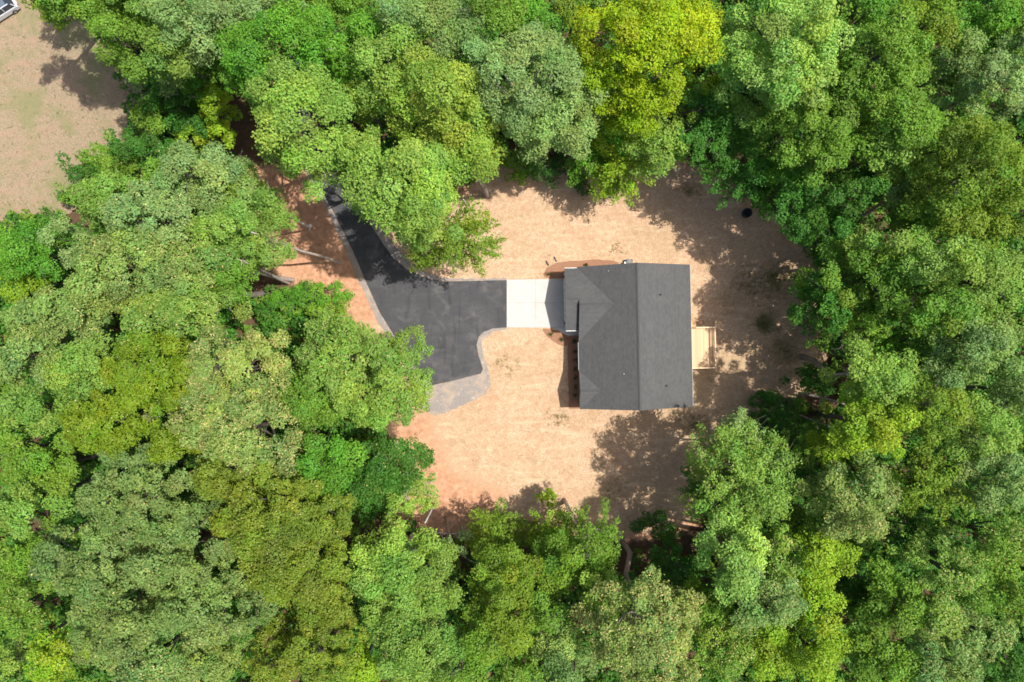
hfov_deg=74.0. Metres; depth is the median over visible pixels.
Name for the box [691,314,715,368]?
wooden deck
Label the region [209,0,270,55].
broadleaf tree
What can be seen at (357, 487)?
broadleaf tree
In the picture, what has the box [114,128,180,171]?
broadleaf tree
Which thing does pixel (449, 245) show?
broadleaf tree
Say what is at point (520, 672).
broadleaf tree
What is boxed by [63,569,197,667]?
broadleaf tree
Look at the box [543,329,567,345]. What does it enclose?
walk mulch bed
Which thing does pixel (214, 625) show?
broadleaf tree
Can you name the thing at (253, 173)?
broadleaf tree
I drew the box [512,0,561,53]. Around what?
broadleaf tree
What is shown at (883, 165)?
broadleaf tree
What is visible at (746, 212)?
drain riser
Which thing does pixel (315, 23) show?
broadleaf tree
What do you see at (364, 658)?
broadleaf tree
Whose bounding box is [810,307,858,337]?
broadleaf tree
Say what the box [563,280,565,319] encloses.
garage door
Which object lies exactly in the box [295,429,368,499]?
broadleaf tree
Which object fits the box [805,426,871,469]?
broadleaf tree
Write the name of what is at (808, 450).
broadleaf tree
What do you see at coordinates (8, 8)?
parked car
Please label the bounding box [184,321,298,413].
broadleaf tree
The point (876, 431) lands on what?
broadleaf tree
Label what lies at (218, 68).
broadleaf tree
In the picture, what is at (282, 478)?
broadleaf tree
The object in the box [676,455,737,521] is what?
broadleaf tree
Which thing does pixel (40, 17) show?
broadleaf tree
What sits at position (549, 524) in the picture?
broadleaf tree
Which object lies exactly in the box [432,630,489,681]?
broadleaf tree
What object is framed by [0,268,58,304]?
broadleaf tree
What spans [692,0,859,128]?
broadleaf tree
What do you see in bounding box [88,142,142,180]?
broadleaf tree
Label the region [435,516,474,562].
broadleaf tree
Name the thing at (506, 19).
broadleaf tree
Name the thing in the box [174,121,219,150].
broadleaf tree
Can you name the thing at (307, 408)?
broadleaf tree
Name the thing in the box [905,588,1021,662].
broadleaf tree
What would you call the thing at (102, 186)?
broadleaf tree
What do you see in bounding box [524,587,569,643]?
broadleaf tree
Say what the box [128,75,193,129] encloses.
broadleaf tree
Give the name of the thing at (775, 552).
broadleaf tree
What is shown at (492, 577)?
broadleaf tree
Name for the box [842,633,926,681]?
broadleaf tree
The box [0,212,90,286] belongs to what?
broadleaf tree
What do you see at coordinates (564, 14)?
broadleaf tree
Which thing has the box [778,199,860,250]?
broadleaf tree
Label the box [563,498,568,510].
snag
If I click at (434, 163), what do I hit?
broadleaf tree
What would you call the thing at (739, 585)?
broadleaf tree
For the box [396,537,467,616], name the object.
broadleaf tree
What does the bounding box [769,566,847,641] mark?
broadleaf tree
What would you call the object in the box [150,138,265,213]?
broadleaf tree
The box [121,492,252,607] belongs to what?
broadleaf tree
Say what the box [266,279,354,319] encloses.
broadleaf tree
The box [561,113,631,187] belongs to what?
broadleaf tree
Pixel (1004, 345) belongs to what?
broadleaf tree
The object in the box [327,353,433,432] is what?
broadleaf tree
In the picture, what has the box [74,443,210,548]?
broadleaf tree
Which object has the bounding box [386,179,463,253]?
broadleaf tree
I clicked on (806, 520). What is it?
broadleaf tree
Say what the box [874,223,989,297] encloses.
broadleaf tree
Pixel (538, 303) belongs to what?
concrete apron
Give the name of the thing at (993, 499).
broadleaf tree
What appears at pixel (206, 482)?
broadleaf tree
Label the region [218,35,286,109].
broadleaf tree
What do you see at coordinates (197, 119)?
broadleaf tree
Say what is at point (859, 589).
broadleaf tree
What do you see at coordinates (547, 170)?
broadleaf tree
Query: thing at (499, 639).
broadleaf tree
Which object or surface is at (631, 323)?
house
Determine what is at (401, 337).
broadleaf tree
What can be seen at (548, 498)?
broadleaf tree
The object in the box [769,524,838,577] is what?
broadleaf tree
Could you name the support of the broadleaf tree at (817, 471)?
on the ground
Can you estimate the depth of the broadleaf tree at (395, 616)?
65.17 m
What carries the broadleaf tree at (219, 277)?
on the ground
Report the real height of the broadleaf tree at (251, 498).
27.697 m
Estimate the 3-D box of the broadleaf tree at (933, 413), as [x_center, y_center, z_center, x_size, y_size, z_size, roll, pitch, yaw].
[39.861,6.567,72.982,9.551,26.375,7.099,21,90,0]
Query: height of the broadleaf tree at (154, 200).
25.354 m
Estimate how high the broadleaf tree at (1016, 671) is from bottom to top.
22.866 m
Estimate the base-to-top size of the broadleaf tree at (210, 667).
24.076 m
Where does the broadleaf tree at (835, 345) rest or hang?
on the ground
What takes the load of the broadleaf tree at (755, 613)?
on the ground
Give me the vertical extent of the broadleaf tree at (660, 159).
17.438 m
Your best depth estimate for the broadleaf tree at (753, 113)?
67.65 m
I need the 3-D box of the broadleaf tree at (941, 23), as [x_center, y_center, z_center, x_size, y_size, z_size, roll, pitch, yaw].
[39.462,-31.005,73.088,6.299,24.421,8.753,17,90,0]
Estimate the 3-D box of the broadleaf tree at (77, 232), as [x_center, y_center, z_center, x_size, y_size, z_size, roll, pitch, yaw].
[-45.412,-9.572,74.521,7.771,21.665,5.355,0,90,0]
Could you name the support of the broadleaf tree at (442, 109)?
on the ground
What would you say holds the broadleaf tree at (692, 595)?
on the ground
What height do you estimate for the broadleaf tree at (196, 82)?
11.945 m
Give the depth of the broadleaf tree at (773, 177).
70.28 m
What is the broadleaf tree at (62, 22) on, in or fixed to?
on the ground
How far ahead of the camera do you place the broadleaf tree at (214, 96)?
77.64 m
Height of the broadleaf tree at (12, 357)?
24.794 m
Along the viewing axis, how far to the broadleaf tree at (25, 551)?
65.10 m
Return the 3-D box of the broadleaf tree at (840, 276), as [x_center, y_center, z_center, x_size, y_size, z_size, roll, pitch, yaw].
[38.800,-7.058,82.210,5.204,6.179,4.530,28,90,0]
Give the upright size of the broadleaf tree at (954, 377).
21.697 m
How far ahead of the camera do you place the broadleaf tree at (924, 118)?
62.79 m
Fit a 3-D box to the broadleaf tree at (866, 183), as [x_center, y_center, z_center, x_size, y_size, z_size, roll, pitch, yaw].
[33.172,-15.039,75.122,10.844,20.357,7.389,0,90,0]
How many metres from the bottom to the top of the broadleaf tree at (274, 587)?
27.663 m
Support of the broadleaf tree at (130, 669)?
on the ground
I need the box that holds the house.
[563,263,692,410]
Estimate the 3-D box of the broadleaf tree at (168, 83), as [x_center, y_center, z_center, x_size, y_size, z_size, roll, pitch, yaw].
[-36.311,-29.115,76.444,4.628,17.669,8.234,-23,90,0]
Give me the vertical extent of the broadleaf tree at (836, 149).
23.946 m
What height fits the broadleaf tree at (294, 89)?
28.971 m
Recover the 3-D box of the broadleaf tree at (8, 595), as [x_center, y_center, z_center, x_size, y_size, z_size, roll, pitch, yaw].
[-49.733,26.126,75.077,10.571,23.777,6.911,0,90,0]
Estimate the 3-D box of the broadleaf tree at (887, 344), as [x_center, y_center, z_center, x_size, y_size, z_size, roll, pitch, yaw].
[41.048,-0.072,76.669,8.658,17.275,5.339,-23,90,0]
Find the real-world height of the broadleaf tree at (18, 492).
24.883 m
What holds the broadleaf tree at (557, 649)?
on the ground
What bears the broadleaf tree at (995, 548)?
on the ground
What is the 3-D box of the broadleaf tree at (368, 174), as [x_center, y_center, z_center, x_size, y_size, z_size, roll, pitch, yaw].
[-10.419,-13.502,70.159,11.844,30.282,9.857,0,90,0]
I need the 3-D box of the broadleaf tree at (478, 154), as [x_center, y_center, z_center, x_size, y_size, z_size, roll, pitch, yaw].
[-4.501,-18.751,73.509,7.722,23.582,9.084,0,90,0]
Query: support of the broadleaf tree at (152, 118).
on the ground
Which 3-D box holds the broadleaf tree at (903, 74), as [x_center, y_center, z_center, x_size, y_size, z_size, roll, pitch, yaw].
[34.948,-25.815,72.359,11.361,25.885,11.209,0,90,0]
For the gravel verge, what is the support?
on the ground
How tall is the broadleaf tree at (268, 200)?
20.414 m
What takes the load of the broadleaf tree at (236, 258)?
on the ground
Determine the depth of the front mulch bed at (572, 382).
85.31 m
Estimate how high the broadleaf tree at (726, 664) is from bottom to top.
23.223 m
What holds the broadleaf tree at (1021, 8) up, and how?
on the ground
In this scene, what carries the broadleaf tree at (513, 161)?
on the ground
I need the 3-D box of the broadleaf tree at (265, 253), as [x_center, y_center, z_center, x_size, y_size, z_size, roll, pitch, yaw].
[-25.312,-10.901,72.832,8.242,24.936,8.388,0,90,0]
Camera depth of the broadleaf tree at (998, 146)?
62.17 m
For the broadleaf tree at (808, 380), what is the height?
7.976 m
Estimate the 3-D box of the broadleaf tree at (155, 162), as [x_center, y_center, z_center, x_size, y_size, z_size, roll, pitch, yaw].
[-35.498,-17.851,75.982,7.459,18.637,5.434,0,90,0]
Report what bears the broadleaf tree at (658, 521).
on the ground
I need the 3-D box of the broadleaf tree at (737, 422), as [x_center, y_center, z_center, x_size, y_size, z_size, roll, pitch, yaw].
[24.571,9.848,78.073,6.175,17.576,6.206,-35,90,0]
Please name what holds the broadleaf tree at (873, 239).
on the ground
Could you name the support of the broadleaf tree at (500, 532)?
on the ground
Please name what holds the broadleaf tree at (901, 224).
on the ground
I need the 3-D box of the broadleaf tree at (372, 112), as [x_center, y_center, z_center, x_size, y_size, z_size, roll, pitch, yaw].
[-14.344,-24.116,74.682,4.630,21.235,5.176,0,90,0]
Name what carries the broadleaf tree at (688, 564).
on the ground
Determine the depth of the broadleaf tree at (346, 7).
65.49 m
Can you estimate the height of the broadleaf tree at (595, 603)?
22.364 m
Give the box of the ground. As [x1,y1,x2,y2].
[0,0,1023,681]
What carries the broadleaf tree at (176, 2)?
on the ground
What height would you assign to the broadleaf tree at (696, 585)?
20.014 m
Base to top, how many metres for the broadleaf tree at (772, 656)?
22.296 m
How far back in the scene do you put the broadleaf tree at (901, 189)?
67.97 m
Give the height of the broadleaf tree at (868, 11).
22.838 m
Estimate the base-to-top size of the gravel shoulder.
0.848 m
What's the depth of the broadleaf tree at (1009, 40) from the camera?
67.21 m
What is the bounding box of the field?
[0,0,142,221]
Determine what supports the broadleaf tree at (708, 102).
on the ground
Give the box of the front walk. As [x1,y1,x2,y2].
[554,328,578,334]
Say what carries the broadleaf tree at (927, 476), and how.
on the ground
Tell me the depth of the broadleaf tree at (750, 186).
71.85 m
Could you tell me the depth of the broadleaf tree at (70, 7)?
63.03 m
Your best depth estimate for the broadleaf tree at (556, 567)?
70.70 m
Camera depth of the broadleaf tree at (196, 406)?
61.86 m
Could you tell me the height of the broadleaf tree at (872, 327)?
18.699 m
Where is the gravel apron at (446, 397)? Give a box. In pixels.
[409,327,506,415]
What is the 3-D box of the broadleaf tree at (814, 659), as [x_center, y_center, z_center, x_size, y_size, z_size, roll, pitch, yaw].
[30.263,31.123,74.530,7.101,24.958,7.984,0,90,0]
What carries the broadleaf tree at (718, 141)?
on the ground
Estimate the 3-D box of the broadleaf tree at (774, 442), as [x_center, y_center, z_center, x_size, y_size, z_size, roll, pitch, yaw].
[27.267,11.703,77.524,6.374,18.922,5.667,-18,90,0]
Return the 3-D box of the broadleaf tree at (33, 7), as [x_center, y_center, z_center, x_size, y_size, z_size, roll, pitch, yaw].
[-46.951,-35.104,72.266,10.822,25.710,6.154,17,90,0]
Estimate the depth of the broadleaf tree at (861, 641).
66.95 m
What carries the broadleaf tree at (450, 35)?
on the ground
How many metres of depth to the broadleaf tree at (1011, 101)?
65.74 m
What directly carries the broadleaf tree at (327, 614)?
on the ground
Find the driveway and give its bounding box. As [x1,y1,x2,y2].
[290,55,506,384]
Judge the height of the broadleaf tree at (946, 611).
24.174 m
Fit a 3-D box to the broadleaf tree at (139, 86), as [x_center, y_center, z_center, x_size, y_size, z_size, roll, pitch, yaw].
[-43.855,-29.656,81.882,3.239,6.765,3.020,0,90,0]
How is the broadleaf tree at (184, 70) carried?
on the ground
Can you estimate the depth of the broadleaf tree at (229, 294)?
67.46 m
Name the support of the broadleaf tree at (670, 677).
on the ground
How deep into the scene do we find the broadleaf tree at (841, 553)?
65.33 m
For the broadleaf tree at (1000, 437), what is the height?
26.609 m
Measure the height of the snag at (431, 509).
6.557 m
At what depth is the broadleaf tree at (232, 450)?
62.17 m
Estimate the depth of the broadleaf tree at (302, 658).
63.91 m
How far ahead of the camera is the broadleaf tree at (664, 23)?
62.06 m
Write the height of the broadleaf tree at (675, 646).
27.231 m
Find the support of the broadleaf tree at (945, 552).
on the ground
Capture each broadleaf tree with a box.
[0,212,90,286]
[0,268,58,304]
[0,277,130,352]
[0,319,101,393]
[0,377,95,438]
[0,427,61,485]
[0,461,92,541]
[0,509,88,584]
[0,567,71,641]
[0,621,67,681]
[19,624,102,681]
[21,0,88,14]
[24,429,120,498]
[28,499,171,607]
[33,0,63,30]
[34,0,135,34]
[35,329,146,406]
[36,213,92,271]
[45,0,145,48]
[56,387,177,460]
[62,220,177,314]
[63,162,100,184]
[63,165,149,234]
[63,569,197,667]
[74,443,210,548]
[84,0,157,85]
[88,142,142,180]
[91,611,223,681]
[94,177,213,256]
[98,325,200,414]
[106,0,172,23]
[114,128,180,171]
[118,289,226,340]
[119,0,190,48]
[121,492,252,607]
[125,91,173,135]
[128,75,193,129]
[128,77,150,99]
[130,0,248,69]
[136,148,200,191]
[137,21,211,87]
[137,238,215,303]
[143,416,219,464]
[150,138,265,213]
[150,552,287,649]
[152,271,265,324]
[155,60,184,98]
[157,82,221,138]
[162,372,252,462]
[169,0,260,28]
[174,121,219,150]
[180,12,246,67]
[180,70,211,101]
[180,374,312,482]
[181,193,263,275]
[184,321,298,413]
[189,625,257,681]
[190,242,294,306]
[190,456,258,506]
[196,82,242,149]
[206,186,341,270]
[208,155,271,208]
[208,449,357,569]
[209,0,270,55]
[209,46,245,91]
[212,0,395,103]
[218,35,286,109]
[222,243,290,284]
[227,583,279,645]
[237,499,371,611]
[239,643,297,681]
[244,0,309,47]
[245,49,359,204]
[254,602,325,655]
[256,174,313,229]
[260,454,304,498]
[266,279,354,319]
[270,607,371,681]
[274,363,354,434]
[291,306,407,401]
[294,554,353,630]
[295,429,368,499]
[304,297,353,326]
[312,0,373,39]
[326,124,386,186]
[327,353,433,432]
[333,129,463,251]
[339,430,435,497]
[340,454,398,524]
[340,633,383,681]
[342,17,422,122]
[342,76,391,132]
[343,512,444,610]
[357,580,431,640]
[368,0,416,50]
[370,323,434,393]
[370,600,468,681]
[372,460,440,519]
[375,0,432,68]
[381,40,503,153]
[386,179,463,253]
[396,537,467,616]
[400,196,509,277]
[403,139,452,184]
[406,0,492,71]
[427,96,505,198]
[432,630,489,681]
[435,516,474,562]
[456,15,615,166]
[456,582,537,665]
[460,497,539,556]
[464,537,545,617]
[469,0,528,42]
[493,642,537,681]
[497,144,528,185]
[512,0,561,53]
[513,104,597,163]
[519,152,594,199]
[524,505,579,555]
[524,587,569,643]
[527,612,600,681]
[532,529,590,600]
[534,487,557,518]
[549,497,623,590]
[551,0,591,52]
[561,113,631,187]
[566,0,726,138]
[567,536,701,673]
[576,567,631,625]
[582,130,659,209]
[591,68,673,131]
[617,637,703,681]
[620,110,694,178]
[628,508,683,542]
[646,537,702,587]
[666,103,761,188]
[667,78,731,142]
[670,583,706,627]
[674,418,802,535]
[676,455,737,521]
[680,573,735,628]
[688,501,772,606]
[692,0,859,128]
[692,604,763,681]
[700,142,775,209]
[713,406,770,471]
[714,561,810,633]
[727,77,777,125]
[730,604,802,681]
[734,426,796,476]
[745,172,836,225]
[746,403,802,443]
[747,386,802,416]
[749,84,868,189]
[752,521,806,585]
[755,146,824,194]
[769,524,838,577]
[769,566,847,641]
[772,159,891,232]
[775,619,852,681]
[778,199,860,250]
[778,359,839,396]
[781,494,839,542]
[786,232,917,326]
[786,262,856,342]
[790,448,902,543]
[792,415,833,468]
[792,466,838,490]
[794,526,862,585]
[798,241,847,267]
[800,335,923,420]
[805,305,895,360]
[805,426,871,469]
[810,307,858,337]
[812,594,894,664]
[815,263,857,295]
[815,330,856,361]
[815,375,924,461]
[816,0,940,139]
[824,0,903,52]
[824,545,899,613]
[836,115,918,180]
[839,217,925,275]
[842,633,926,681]
[848,80,951,170]
[850,171,927,217]
[851,323,928,365]
[858,556,932,639]
[863,372,974,449]
[866,0,966,64]
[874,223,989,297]
[877,439,979,525]
[882,505,966,554]
[882,613,983,681]
[884,186,959,242]
[884,578,966,642]
[885,522,988,595]
[887,109,1023,249]
[888,277,981,341]
[893,126,958,169]
[897,346,990,394]
[905,391,1023,463]
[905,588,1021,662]
[906,439,1023,518]
[913,236,1023,325]
[914,306,1023,374]
[916,25,988,92]
[919,554,1023,617]
[926,47,1023,123]
[931,508,1023,570]
[938,0,1020,62]
[953,202,1023,250]
[962,355,1023,415]
[968,0,1023,40]
[969,624,1023,681]
[982,28,1023,69]
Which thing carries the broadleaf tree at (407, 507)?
on the ground
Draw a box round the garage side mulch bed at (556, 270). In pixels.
[543,259,618,277]
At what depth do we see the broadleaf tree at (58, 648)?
64.04 m
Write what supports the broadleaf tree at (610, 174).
on the ground
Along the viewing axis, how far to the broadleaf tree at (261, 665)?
65.06 m
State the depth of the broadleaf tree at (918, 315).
62.84 m
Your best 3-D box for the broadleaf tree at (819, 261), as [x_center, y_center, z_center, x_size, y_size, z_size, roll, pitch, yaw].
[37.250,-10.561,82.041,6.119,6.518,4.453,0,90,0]
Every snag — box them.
[424,502,436,522]
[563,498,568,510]
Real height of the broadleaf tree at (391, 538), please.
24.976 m
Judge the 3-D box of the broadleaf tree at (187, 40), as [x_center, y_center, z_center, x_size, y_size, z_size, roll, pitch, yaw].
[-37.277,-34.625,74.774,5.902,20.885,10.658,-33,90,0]
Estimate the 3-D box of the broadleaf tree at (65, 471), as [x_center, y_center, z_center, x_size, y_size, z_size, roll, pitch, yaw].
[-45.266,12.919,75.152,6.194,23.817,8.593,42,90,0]
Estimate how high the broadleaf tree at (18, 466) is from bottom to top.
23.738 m
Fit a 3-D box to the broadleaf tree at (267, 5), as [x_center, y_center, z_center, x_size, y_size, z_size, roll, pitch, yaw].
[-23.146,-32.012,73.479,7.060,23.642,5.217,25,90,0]
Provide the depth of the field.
84.93 m
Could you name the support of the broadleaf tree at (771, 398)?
on the ground
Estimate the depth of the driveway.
84.95 m
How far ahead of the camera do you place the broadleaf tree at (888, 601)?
66.42 m
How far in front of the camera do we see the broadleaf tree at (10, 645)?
66.73 m
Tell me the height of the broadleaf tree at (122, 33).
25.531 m
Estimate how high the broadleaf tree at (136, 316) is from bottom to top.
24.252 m
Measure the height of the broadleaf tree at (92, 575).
29.276 m
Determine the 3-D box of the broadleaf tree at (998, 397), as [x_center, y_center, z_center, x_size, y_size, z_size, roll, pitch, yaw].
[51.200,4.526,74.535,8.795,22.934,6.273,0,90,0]
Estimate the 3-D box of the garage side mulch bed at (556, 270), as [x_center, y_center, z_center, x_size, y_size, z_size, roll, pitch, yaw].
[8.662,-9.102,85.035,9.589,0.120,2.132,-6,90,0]
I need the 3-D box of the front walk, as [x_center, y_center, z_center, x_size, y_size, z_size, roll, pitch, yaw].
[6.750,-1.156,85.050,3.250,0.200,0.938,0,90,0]
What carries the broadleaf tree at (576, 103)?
on the ground
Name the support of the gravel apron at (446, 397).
on the ground
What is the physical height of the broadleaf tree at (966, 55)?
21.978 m
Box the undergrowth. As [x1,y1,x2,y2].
[0,0,1023,681]
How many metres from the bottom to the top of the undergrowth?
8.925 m
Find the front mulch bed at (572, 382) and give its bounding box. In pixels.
[567,336,579,408]
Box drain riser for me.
[742,208,751,217]
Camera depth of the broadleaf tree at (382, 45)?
62.59 m
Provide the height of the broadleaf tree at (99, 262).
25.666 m
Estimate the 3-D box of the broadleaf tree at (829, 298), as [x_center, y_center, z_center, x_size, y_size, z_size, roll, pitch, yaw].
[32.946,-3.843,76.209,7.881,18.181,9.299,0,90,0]
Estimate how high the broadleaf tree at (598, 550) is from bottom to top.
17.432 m
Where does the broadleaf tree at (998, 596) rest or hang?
on the ground
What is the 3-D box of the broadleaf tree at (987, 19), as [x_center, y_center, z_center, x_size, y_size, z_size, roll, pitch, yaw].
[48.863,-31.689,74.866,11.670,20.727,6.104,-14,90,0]
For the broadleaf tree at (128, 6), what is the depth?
62.36 m
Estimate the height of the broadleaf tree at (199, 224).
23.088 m
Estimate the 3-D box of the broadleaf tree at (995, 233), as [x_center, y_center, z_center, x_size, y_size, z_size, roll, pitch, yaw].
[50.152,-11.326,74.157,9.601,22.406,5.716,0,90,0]
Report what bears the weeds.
on the ground
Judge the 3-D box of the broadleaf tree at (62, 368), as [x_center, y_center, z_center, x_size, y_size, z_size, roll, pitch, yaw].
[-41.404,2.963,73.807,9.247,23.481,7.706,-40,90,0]
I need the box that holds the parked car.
[0,0,19,20]
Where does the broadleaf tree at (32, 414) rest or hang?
on the ground
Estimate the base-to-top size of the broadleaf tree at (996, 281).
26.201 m
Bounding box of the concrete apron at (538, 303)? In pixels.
[507,279,564,327]
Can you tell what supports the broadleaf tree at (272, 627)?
on the ground
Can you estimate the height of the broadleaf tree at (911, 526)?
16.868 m
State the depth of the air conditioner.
84.22 m
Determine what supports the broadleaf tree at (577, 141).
on the ground
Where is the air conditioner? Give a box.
[624,259,632,263]
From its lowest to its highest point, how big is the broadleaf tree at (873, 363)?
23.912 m
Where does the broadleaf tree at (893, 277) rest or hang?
on the ground
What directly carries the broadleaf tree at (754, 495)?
on the ground
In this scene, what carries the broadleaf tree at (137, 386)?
on the ground
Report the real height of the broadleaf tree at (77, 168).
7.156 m
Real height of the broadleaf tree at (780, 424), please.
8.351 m
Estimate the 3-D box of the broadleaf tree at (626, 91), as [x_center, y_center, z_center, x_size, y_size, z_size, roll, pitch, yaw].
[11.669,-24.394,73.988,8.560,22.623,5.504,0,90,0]
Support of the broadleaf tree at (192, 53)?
on the ground
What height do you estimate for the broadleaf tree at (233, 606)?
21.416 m
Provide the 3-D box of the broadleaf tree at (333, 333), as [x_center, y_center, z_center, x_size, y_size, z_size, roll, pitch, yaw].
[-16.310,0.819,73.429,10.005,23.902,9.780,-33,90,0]
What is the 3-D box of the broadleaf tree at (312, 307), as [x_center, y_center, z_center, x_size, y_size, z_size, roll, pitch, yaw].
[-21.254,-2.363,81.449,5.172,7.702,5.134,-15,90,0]
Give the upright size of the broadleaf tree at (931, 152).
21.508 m
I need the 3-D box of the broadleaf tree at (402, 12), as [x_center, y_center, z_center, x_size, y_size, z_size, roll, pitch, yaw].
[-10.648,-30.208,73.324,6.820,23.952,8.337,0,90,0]
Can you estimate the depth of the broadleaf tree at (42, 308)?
62.95 m
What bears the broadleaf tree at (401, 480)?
on the ground
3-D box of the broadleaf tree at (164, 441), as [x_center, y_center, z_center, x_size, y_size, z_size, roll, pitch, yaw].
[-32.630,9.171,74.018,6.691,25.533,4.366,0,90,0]
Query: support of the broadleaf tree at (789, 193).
on the ground
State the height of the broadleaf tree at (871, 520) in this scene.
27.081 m
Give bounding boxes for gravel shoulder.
[278,56,428,385]
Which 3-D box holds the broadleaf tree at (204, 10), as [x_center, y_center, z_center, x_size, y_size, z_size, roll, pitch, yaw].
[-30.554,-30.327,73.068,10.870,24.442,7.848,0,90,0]
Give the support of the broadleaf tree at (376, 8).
on the ground
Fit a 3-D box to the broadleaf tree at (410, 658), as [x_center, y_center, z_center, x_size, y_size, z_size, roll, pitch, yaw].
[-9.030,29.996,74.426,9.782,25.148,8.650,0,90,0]
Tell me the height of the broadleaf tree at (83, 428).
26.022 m
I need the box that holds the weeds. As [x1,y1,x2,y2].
[0,16,816,534]
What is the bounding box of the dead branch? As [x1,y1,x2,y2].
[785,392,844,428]
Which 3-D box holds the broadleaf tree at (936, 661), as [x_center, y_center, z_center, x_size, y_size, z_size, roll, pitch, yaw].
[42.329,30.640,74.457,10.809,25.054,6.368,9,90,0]
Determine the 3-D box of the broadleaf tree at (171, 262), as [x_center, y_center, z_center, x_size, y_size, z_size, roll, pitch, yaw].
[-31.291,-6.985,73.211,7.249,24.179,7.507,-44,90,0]
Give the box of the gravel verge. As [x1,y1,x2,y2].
[352,194,506,280]
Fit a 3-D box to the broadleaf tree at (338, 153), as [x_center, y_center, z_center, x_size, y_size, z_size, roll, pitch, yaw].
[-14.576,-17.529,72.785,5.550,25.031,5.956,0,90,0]

